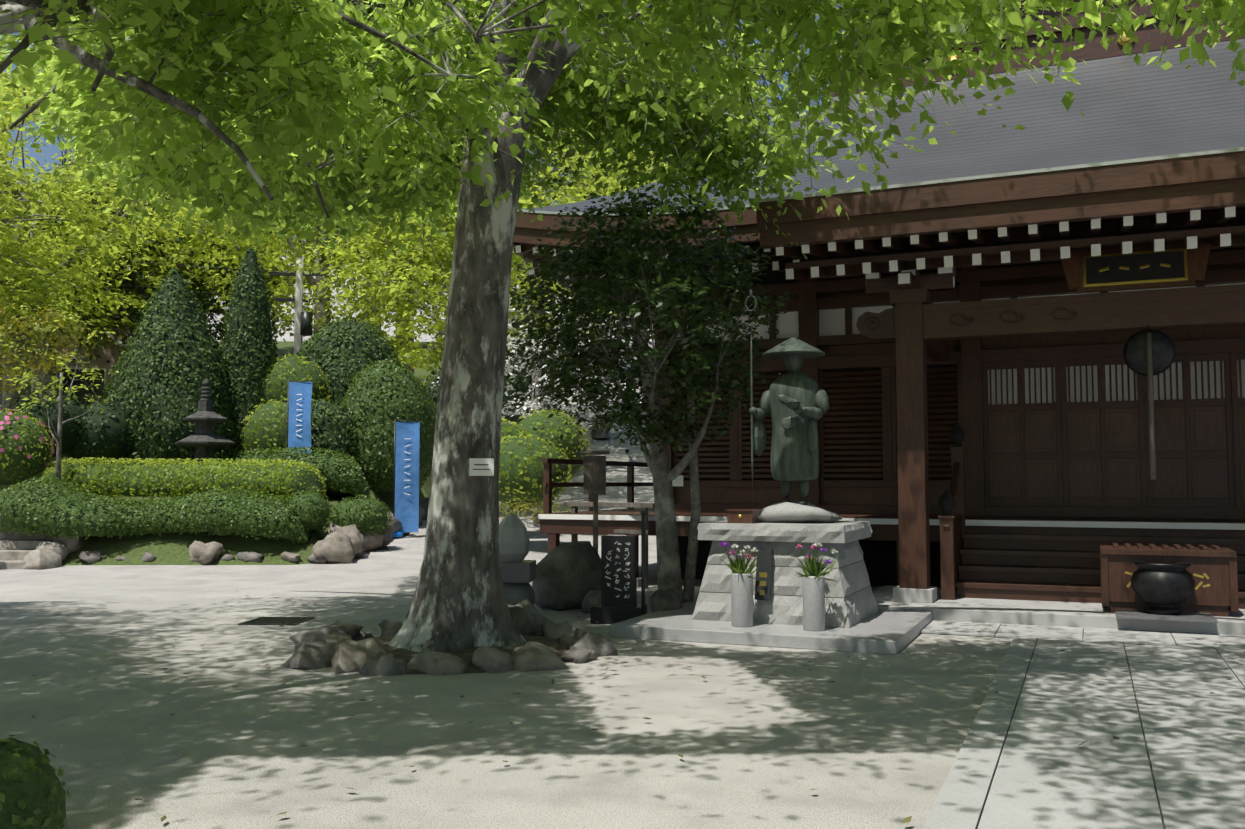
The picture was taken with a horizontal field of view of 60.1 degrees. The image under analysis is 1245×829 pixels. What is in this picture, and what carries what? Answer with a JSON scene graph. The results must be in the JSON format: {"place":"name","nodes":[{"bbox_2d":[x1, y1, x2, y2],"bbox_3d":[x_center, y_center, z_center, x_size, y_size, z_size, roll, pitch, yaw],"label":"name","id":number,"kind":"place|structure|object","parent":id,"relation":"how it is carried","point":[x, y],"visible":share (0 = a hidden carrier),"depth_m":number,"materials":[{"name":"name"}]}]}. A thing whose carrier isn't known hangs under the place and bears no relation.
{"place":"outdoors","nodes":[
{"label":"outdoors","id":0,"kind":"place"},
{"bbox_2d":[0,237,656,574],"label":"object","id":1,"kind":"structure","parent":0,"point":[403,554],"depth_m":23.52,"materials":[{"name":"grey concrete"}]},
{"bbox_2d":[42,456,326,499],"bbox_3d":[-9.351,1.397,22.771,5.817,1.030,2.926,-2,-4,23],"label":"hedge","id":2,"kind":"object","parent":1,"relation":"on","point":[189,462],"depth_m":22.17,"materials":[{"name":"green plant"}]},
{"bbox_2d":[313,497,428,562],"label":"garden edge rocks","id":3,"kind":"object","parent":1,"relation":"on","point":[340,544],"visible":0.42,"depth_m":19.85,"materials":[{"name":"grey stone"}]},
{"bbox_2d":[362,532,383,550],"bbox_3d":[-5.189,2.504,21.331,0.900,0.360,0.878,-2,-4,23],"label":"rock","id":4,"kind":"object","parent":1,"relation":"on","point":[373,542],"visible":0.31,"depth_m":21.06,"materials":[{"name":"grey stone"}]},
{"bbox_2d":[392,419,419,536],"bbox_3d":[-4.897,1.401,23.782,0.727,2.590,0.415,-1,-4,10],"label":"banner","id":5,"kind":"object","parent":1,"relation":"on","point":[406,485],"visible":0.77,"depth_m":23.86,"materials":[{"name":"blue fabric"}]},
{"bbox_2d":[298,131,614,384],"bbox_3d":[-4.633,-3.221,33.072,10.113,12.082,10.551,-2,-4,23],"label":"tree","id":6,"kind":"object","parent":1,"relation":"on","point":[357,269],"depth_m":31.82,"materials":[{"name":"green plant"}]},
{"bbox_2d":[423,333,572,452],"bbox_3d":[-3.633,-0.389,30.880,3.482,4.195,5.394,-2,-4,23],"label":"shrub","id":7,"kind":"object","parent":1,"relation":"on","point":[518,387],"depth_m":30.62,"materials":[{"name":"green plant"}]},
{"bbox_2d":[430,285,636,524],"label":"stone wall","id":8,"kind":"structure","parent":1,"relation":"on","point":[527,402],"depth_m":26.73,"materials":[{"name":"grey stone"}]},
{"bbox_2d":[499,497,588,523],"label":"yellow grass leaves","id":9,"kind":"object","parent":1,"relation":"on","point":[522,509],"visible":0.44,"depth_m":18.64,"materials":[{"name":"green plant"}]},
{"bbox_2d":[499,408,590,511],"bbox_3d":[-2.245,0.932,23.589,3.719,2.341,4.858,-2,-4,23],"label":"shrub","id":10,"kind":"object","parent":1,"relation":"on","point":[513,471],"depth_m":21.57,"materials":[{"name":"green plant"}]},
{"bbox_2d":[511,129,688,437],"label":"tree","id":11,"kind":"object","parent":1,"relation":"on","point":[585,196],"depth_m":44.72,"materials":[{"name":"green plant"}]},
{"bbox_2d":[558,17,769,369],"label":"tree","id":12,"kind":"object","parent":1,"relation":"on","point":[655,142],"depth_m":60.02,"materials":[{"name":"green plant"}]},
{"bbox_2d":[363,238,380,333],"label":"tree","id":13,"kind":"object","parent":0,"point":[369,283],"depth_m":54.80,"materials":[{"name":"green plant"}]},
{"bbox_2d":[1,3,843,238],"label":"sky","id":14,"kind":"structure","parent":0,"point":[52,149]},
{"bbox_2d":[0,553,1012,828],"bbox_3d":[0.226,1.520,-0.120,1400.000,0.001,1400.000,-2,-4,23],"label":"ground","id":15,"kind":"structure","parent":0,"point":[748,737],"depth_m":6.87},
{"bbox_2d":[0,735,68,828],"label":"bush","id":16,"kind":"object","parent":15,"relation":"on","point":[32,793],"depth_m":4.34,"materials":[{"name":"green plant"}]},
{"bbox_2d":[0,498,96,569],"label":"garden steps","id":17,"kind":"structure","parent":15,"relation":"on","point":[19,551],"depth_m":18.92,"materials":[{"name":"stone"}]},
{"bbox_2d":[0,341,442,564],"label":"garden bed","id":18,"kind":"object","parent":15,"relation":"on","point":[172,548],"depth_m":19.56,"materials":[{"name":"green plant"}]},
{"bbox_2d":[0,408,56,489],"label":"azalea","id":19,"kind":"object","parent":18,"relation":"on","point":[19,457],"depth_m":20.80,"materials":[{"name":"green plant"}]},
{"bbox_2d":[0,78,59,230],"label":"tree","id":20,"kind":"object","parent":18,"relation":"on","point":[11,135],"visible":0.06,"depth_m":37.45,"materials":[{"name":"green plant"}]},
{"bbox_2d":[0,44,91,181],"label":"tree","id":21,"kind":"object","parent":18,"relation":"on","point":[54,163],"depth_m":47.24,"materials":[{"name":"green plant"}]},
{"bbox_2d":[0,292,118,483],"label":"young tree","id":22,"kind":"object","parent":18,"relation":"on","point":[28,374],"depth_m":22.17,"materials":[{"name":"green plant"}]},
{"bbox_2d":[0,297,95,397],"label":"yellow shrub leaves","id":23,"kind":"object","parent":22,"relation":"attached to","point":[46,368],"visible":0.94,"depth_m":24.21,"materials":[{"name":"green plant"}]},
{"bbox_2d":[4,389,133,463],"bbox_3d":[-12.494,0.357,24.433,2.566,1.828,2.665,-2,-4,23],"label":"low shrub","id":24,"kind":"object","parent":18,"relation":"on","point":[91,434],"depth_m":23.97,"materials":[{"name":"green plant"}]},
{"bbox_2d":[0,75,152,379],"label":"tree","id":25,"kind":"object","parent":18,"relation":"on","point":[10,270],"depth_m":27.72,"materials":[{"name":"green plant"}]},
{"bbox_2d":[0,194,211,409],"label":"tree","id":26,"kind":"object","parent":18,"relation":"on","point":[101,364],"depth_m":37.87,"materials":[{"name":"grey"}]},
{"bbox_2d":[0,151,219,392],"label":"tree","id":27,"kind":"object","parent":18,"relation":"on","point":[95,325],"depth_m":35.45,"materials":[{"name":"green plant"}]},
{"bbox_2d":[0,44,229,411],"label":"tree","id":28,"kind":"object","parent":18,"relation":"on","point":[38,243],"depth_m":29.76,"materials":[{"name":"green plant"}]},
{"bbox_2d":[0,164,287,379],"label":"tree","id":29,"kind":"object","parent":18,"relation":"on","point":[207,304],"depth_m":35.87,"materials":[{"name":"green plant"}]},
{"bbox_2d":[0,476,315,545],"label":"hedge","id":30,"kind":"object","parent":18,"relation":"on","point":[105,500],"depth_m":19.30,"materials":[{"name":"green plant"}]},
{"bbox_2d":[101,267,240,464],"bbox_3d":[-10.759,-0.850,25.855,3.425,5.437,3.120,-2,-4,23],"label":"conical tree","id":31,"kind":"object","parent":18,"relation":"on","point":[160,401],"depth_m":24.87,"materials":[{"name":"green plant"}]},
{"bbox_2d":[62,154,301,297],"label":"tree","id":32,"kind":"object","parent":18,"relation":"on","point":[231,219],"depth_m":49.93,"materials":[{"name":"green plant"}]},
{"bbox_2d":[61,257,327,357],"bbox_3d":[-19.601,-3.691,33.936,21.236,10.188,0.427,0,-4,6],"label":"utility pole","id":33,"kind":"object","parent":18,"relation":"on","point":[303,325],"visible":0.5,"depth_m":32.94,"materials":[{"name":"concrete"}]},
{"bbox_2d":[79,540,327,563],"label":"rocks","id":34,"kind":"object","parent":18,"relation":"on","point":[204,553],"visible":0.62,"depth_m":19.12,"materials":[{"name":"grey stone"}]},
{"bbox_2d":[175,379,234,464],"bbox_3d":[-9.160,0.207,23.609,1.265,2.015,1.326,-2,-4,23],"label":"stone pagoda","id":35,"kind":"object","parent":18,"relation":"on","point":[204,440],"visible":0.94,"depth_m":23.41,"materials":[{"name":"grey stone"}]},
{"bbox_2d":[56,154,375,342],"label":"tree","id":36,"kind":"object","parent":18,"relation":"on","point":[284,278],"depth_m":40.88,"materials":[{"name":"green plant"}]},
{"bbox_2d":[218,246,277,457],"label":"conifer column","id":37,"kind":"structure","parent":18,"relation":"on","point":[244,328],"depth_m":26.03,"materials":[{"name":"green plant"}]},
{"bbox_2d":[240,353,330,455],"bbox_3d":[-8.187,-0.060,26.088,2.676,3.028,3.153,-2,-4,23],"label":"shrub","id":38,"kind":"object","parent":18,"relation":"on","point":[292,361],"depth_m":25.86,"materials":[{"name":"green plant"}]},
{"bbox_2d":[286,380,311,452],"bbox_3d":[-7.297,0.537,24.241,0.584,2.658,0.061,-1,-4,9],"label":"banner","id":39,"kind":"object","parent":18,"relation":"on","point":[299,410],"visible":0.83,"depth_m":24.28,"materials":[{"name":"blue fabric"}]},
{"bbox_2d":[230,446,370,498],"bbox_3d":[-7.326,1.369,24.161,3.172,1.349,2.414,-2,-4,23],"label":"hedge","id":40,"kind":"object","parent":18,"relation":"on","point":[333,453],"depth_m":23.74,"materials":[{"name":"green plant"}]},
{"bbox_2d":[147,188,454,341],"bbox_3d":[-10.247,-5.393,35.966,11.716,13.092,11.442,-2,-4,23],"label":"tree","id":41,"kind":"object","parent":18,"relation":"on","point":[267,257],"depth_m":35.20,"materials":[{"name":"green plant"}]},
{"bbox_2d":[283,490,335,531],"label":"round bush","id":42,"kind":"object","parent":18,"relation":"on","point":[310,517],"depth_m":19.77,"materials":[{"name":"green plant"}]},
{"bbox_2d":[311,398,359,490],"bbox_3d":[-7.239,0.725,25.790,2.151,2.267,2.059,-2,-4,23],"label":"bush","id":43,"kind":"object","parent":18,"relation":"on","point":[316,432],"depth_m":25.19,"materials":[{"name":"green plant"}]},
{"bbox_2d":[297,317,400,403],"bbox_3d":[-7.192,-0.459,28.464,3.276,4.305,3.221,-2,-4,23],"label":"round conifer","id":44,"kind":"object","parent":18,"relation":"on","point":[332,391],"depth_m":27.58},
{"bbox_2d":[328,495,392,534],"bbox_3d":[-5.164,2.018,21.358,1.255,0.871,1.262,-2,-4,23],"label":"round bush","id":45,"kind":"object","parent":18,"relation":"on","point":[341,511],"depth_m":21.01,"materials":[{"name":"green plant"}]},
{"bbox_2d":[341,359,435,492],"bbox_3d":[-5.897,0.286,26.694,2.716,3.360,2.723,-2,-4,23],"label":"round conifer","id":46,"kind":"object","parent":18,"relation":"on","point":[390,419],"depth_m":25.78,"materials":[{"name":"green plant"}]},
{"bbox_2d":[258,176,549,375],"bbox_3d":[-8.419,-7.923,40.257,11.798,16.010,12.077,-2,-4,23],"label":"tree","id":47,"kind":"object","parent":18,"relation":"on","point":[363,226],"depth_m":39.70,"materials":[{"name":"green plant"}]},
{"bbox_2d":[457,3,591,202],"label":"tree","id":48,"kind":"object","parent":18,"relation":"on","point":[559,168],"depth_m":61.52,"materials":[{"name":"green plant"}]},
{"bbox_2d":[391,120,677,357],"bbox_3d":[-2.769,-5.236,38.389,10.726,15.392,11.176,-2,-4,23],"label":"tree","id":49,"kind":"object","parent":18,"relation":"on","point":[610,180],"depth_m":36.64,"materials":[{"name":"green plant"}]},
{"bbox_2d":[238,617,314,624],"bbox_3d":[-3.788,2.260,11.797,0.620,0.019,0.620,0,-4,3],"label":"drain cover","id":50,"kind":"object","parent":15,"relation":"on","point":[277,620],"visible":1,"depth_m":11.71,"materials":[{"name":"grey metal"}]},
{"bbox_2d":[281,599,617,675],"bbox_3d":[-1.591,1.993,9.700,3.034,0.444,2.647,-2,-4,23],"label":"ring of rocks","id":51,"kind":"object","parent":15,"relation":"on","point":[338,647],"visible":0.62,"depth_m":8.89,"materials":[{"name":"grey stone"}]},
{"bbox_2d":[355,634,568,673],"bbox_3d":[-1.543,2.085,9.690,2.300,0.100,2.300,-2,-4,23],"label":"soil bed","id":52,"kind":"object","parent":15,"relation":"on","point":[466,654],"visible":0.23,"depth_m":9.26,"materials":[{"name":"soil"}]},
{"bbox_2d":[499,513,535,605],"bbox_3d":[-1.260,1.703,12.177,0.545,1.180,0.545,0,-4,1],"label":"stone monument","id":53,"kind":"object","parent":15,"relation":"on","point":[518,571],"visible":0.58,"depth_m":12.01,"materials":[{"name":"stone"}]},
{"bbox_2d":[580,450,609,551],"bbox_3d":[-0.370,1.452,14.328,0.400,1.950,0.161,0,-4,-1],"label":"signpost","id":54,"kind":"object","parent":15,"relation":"on","point":[594,476],"visible":0.9,"depth_m":14.33,"materials":[{"name":"brown wood"}]},
{"bbox_2d":[532,541,681,612],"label":"garden rocks by lantern","id":55,"kind":"object","parent":15,"relation":"on","point":[568,575],"visible":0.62,"depth_m":12.83,"materials":[{"name":"grey stone"}]},
{"bbox_2d":[564,502,654,588],"bbox_3d":[-0.203,1.918,15.965,1.742,1.225,0.100,-3,-5,40],"label":"wooden rack","id":56,"kind":"object","parent":15,"relation":"on","point":[576,505],"visible":0.46,"depth_m":15.71,"materials":[{"name":"brown wood"}]},
{"bbox_2d":[590,535,646,623],"bbox_3d":[-0.038,1.795,11.741,0.560,0.940,0.340,-1,-4,11],"label":"stone stele","id":57,"kind":"object","parent":15,"relation":"on","point":[618,579],"visible":0.98,"depth_m":11.67,"materials":[{"name":"black stone"}]},
{"bbox_2d":[0,0,1244,651],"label":"tree","id":58,"kind":"object","parent":15,"relation":"on","point":[280,50],"depth_m":8.36,"materials":[{"name":"green plant"}]},
{"bbox_2d":[469,458,493,475],"bbox_3d":[-1.212,0.452,9.259,0.210,0.150,0.015,1,-4,-9],"label":"sign","id":59,"kind":"object","parent":58,"relation":"attached to","point":[481,466],"visible":1,"depth_m":9.25,"materials":[{"name":"white paint"}]},
{"bbox_2d":[472,2,567,120],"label":"tree branches","id":60,"kind":"object","parent":58,"relation":"attached to","point":[532,75],"visible":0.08,"depth_m":9.59,"materials":[{"name":"brown plant"}]},
{"bbox_2d":[31,591,1244,822],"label":"fallen leaves","id":61,"kind":"object","parent":15,"relation":"on","point":[907,819],"visible":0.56,"depth_m":7.67,"materials":[{"name":"green plant"}]},
{"bbox_2d":[641,510,645,614],"bbox_3d":[0.222,1.635,11.497,0.060,1.230,0.057,-2,-4,23],"label":"metal post","id":62,"kind":"object","parent":15,"relation":"on","point":[643,512],"visible":0.88,"depth_m":11.48,"materials":[{"name":"grey metal"}]},
{"bbox_2d":[506,180,798,602],"bbox_3d":[0.252,-0.265,12.944,3.546,5.221,3.531,-2,-4,23],"label":"evergreen","id":63,"kind":"object","parent":15,"relation":"on","point":[589,289],"depth_m":12.49,"materials":[{"name":"green plant"}]},
{"bbox_2d":[672,475,682,485],"bbox_3d":[0.656,0.789,12.789,0.130,0.130,0.010,0,-4,-1],"label":"paper notice","id":64,"kind":"object","parent":63,"relation":"attached to","point":[678,481],"visible":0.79,"depth_m":12.78,"materials":[{"name":"white paper"}]},
{"bbox_2d":[677,309,700,602],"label":"tree trunk","id":65,"kind":"object","parent":15,"relation":"on","point":[689,578],"visible":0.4,"depth_m":12.73,"materials":[{"name":"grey plant"}]},
{"bbox_2d":[610,599,932,654],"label":"statue plinth","id":66,"kind":"structure","parent":15,"relation":"on","point":[888,631],"depth_m":10.28,"materials":[{"name":"grey stone"}]},
{"bbox_2d":[731,572,752,626],"bbox_3d":[1.172,1.813,10.541,0.210,0.515,0.210,-2,-4,23],"label":"flower vase","id":67,"kind":"object","parent":66,"relation":"on","point":[741,600],"visible":0.85,"depth_m":10.45,"materials":[{"name":"stone"}]},
{"bbox_2d":[720,546,759,586],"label":"flowers","id":68,"kind":"object","parent":67,"relation":"in","point":[738,567],"depth_m":10.53,"materials":[{"name":"green plant"}]},
{"bbox_2d":[719,541,742,557],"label":"flowers","id":69,"kind":"object","parent":68,"relation":"attached to","point":[723,544],"visible":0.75,"depth_m":10.56,"materials":[{"name":"purple plant"}]},
{"bbox_2d":[729,550,753,558],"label":"flowers","id":70,"kind":"object","parent":68,"relation":"attached to","point":[732,551],"visible":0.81,"depth_m":10.55,"materials":[{"name":"plant"}]},
{"bbox_2d":[731,544,757,552],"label":"flowers","id":71,"kind":"object","parent":68,"relation":"attached to","point":[745,547],"visible":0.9,"depth_m":10.55,"materials":[{"name":"white plant"}]},
{"bbox_2d":[692,500,877,627],"bbox_3d":[1.741,1.520,11.404,1.668,1.208,1.566,-2,-4,23],"label":"statue pedestal","id":72,"kind":"object","parent":66,"relation":"on","point":[775,534],"visible":0.85,"depth_m":10.83,"materials":[{"name":"grey stone"}]},
{"bbox_2d":[744,290,828,504],"bbox_3d":[1.813,-0.188,11.506,0.745,2.315,0.705,3,-5,-41],"label":"monk statue","id":73,"kind":"object","parent":72,"relation":"on","point":[794,400],"visible":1,"depth_m":11.38,"materials":[{"name":"green metal"}]},
{"bbox_2d":[803,576,824,630],"bbox_3d":[1.825,1.795,10.259,0.210,0.515,0.210,-2,-4,23],"label":"flower vase","id":74,"kind":"object","parent":66,"relation":"on","point":[813,604],"visible":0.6,"depth_m":10.17,"materials":[{"name":"stone"}]},
{"bbox_2d":[794,547,838,580],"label":"flowers","id":75,"kind":"object","parent":74,"relation":"in","point":[810,563],"depth_m":10.23,"materials":[{"name":"green plant"}]},
{"bbox_2d":[796,544,816,559],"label":"flowers","id":76,"kind":"object","parent":75,"relation":"attached to","point":[801,546],"visible":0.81,"depth_m":10.30,"materials":[{"name":"pink plant"}]},
{"bbox_2d":[806,548,831,563],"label":"flowers","id":77,"kind":"object","parent":75,"relation":"attached to","point":[827,561],"visible":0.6,"depth_m":10.26,"materials":[{"name":"purple plant"}]},
{"bbox_2d":[812,542,837,553],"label":"flowers","id":78,"kind":"object","parent":75,"relation":"attached to","point":[817,544],"visible":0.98,"depth_m":10.29,"materials":[{"name":"white plant"}]},
{"bbox_2d":[872,585,1244,634],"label":"temple platform","id":79,"kind":"structure","parent":15,"relation":"on","point":[1057,613],"depth_m":11.55,"materials":[{"name":"grey stone"}]},
{"bbox_2d":[538,209,1244,608],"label":"temple hall","id":80,"kind":"structure","parent":79,"relation":"on","point":[988,453],"depth_m":14.63,"materials":[{"name":"brown wood"}]},
{"bbox_2d":[513,244,653,324],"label":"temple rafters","id":81,"kind":"object","parent":80,"relation":"attached to","point":[528,248],"visible":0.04,"depth_m":16.77,"materials":[{"name":"brown wood"}]},
{"bbox_2d":[513,0,1244,262],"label":"roof eaves","id":82,"kind":"object","parent":80,"relation":"attached to","point":[1202,181],"visible":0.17,"depth_m":11.49,"materials":[{"name":"brown wood"}]},
{"bbox_2d":[515,207,1244,279],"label":"rafters","id":83,"kind":"object","parent":82,"relation":"attached to","point":[799,266],"visible":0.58,"depth_m":11.87,"materials":[{"name":"wood"}]},
{"bbox_2d":[522,38,1244,212],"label":"main roof","id":84,"kind":"structure","parent":82,"relation":"on","point":[1127,106],"depth_m":15.61,"materials":[{"name":"metal"}]},
{"bbox_2d":[856,307,1077,340],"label":"beam carvings","id":85,"kind":"object","parent":82,"relation":"on","point":[875,326],"visible":0.94,"depth_m":12.77,"materials":[{"name":"brown wood"}]},
{"bbox_2d":[1060,243,1210,292],"bbox_3d":[5.551,-1.586,11.671,1.478,0.462,0.135,-2,-4,23],"label":"name board","id":86,"kind":"object","parent":82,"relation":"attached to","point":[1175,265],"visible":0.94,"depth_m":11.63,"materials":[{"name":"black wood"}]},
{"bbox_2d":[1123,329,1174,375],"bbox_3d":[5.679,-0.668,11.606,0.510,0.510,0.140,-2,-4,23],"label":"gong","id":87,"kind":"object","parent":82,"relation":"hanging from","point":[1135,352],"visible":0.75,"depth_m":11.56,"materials":[{"name":"black metal"}]},
{"bbox_2d":[1147,325,1156,479],"bbox_3d":[5.651,-0.138,11.508,0.060,1.670,0.160,-2,-4,23],"label":"bell rope","id":88,"kind":"object","parent":87,"relation":"hanging from","point":[1153,476],"visible":1,"depth_m":11.45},
{"bbox_2d":[1115,609,1217,622],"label":"stone slab","id":89,"kind":"structure","parent":79,"relation":"on","point":[1181,617],"depth_m":10.79,"materials":[{"name":"stone"}]},
{"bbox_2d":[1130,561,1194,614],"bbox_3d":[5.557,1.783,11.068,0.600,0.520,0.600,-2,-4,23],"label":"incense pot","id":90,"kind":"object","parent":89,"relation":"on","point":[1163,589],"visible":0.96,"depth_m":10.88,"materials":[{"name":"black metal"}]},
{"bbox_2d":[1100,543,1238,616],"bbox_3d":[5.798,1.748,11.479,1.270,0.702,0.660,-2,-4,23],"label":"offertory box","id":91,"kind":"object","parent":79,"relation":"on","point":[1212,570],"visible":0.81,"depth_m":11.17,"materials":[{"name":"brown wood"}]},
{"bbox_2d":[637,577,640,586],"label":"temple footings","id":92,"kind":"object","parent":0,"point":[639,582],"visible":0.08,"depth_m":15.66,"materials":[{"name":"grey stone"}]},
{"bbox_2d":[946,32,1134,68],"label":"temple crests","id":93,"kind":"object","parent":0,"point":[1123,40],"visible":0.38,"depth_m":16.95,"materials":[{"name":"gold metal"}]},
{"bbox_2d":[920,620,1244,828],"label":"paved path","id":94,"kind":"structure","parent":0,"point":[1023,760],"depth_m":6.38,"materials":[{"name":"stone"}]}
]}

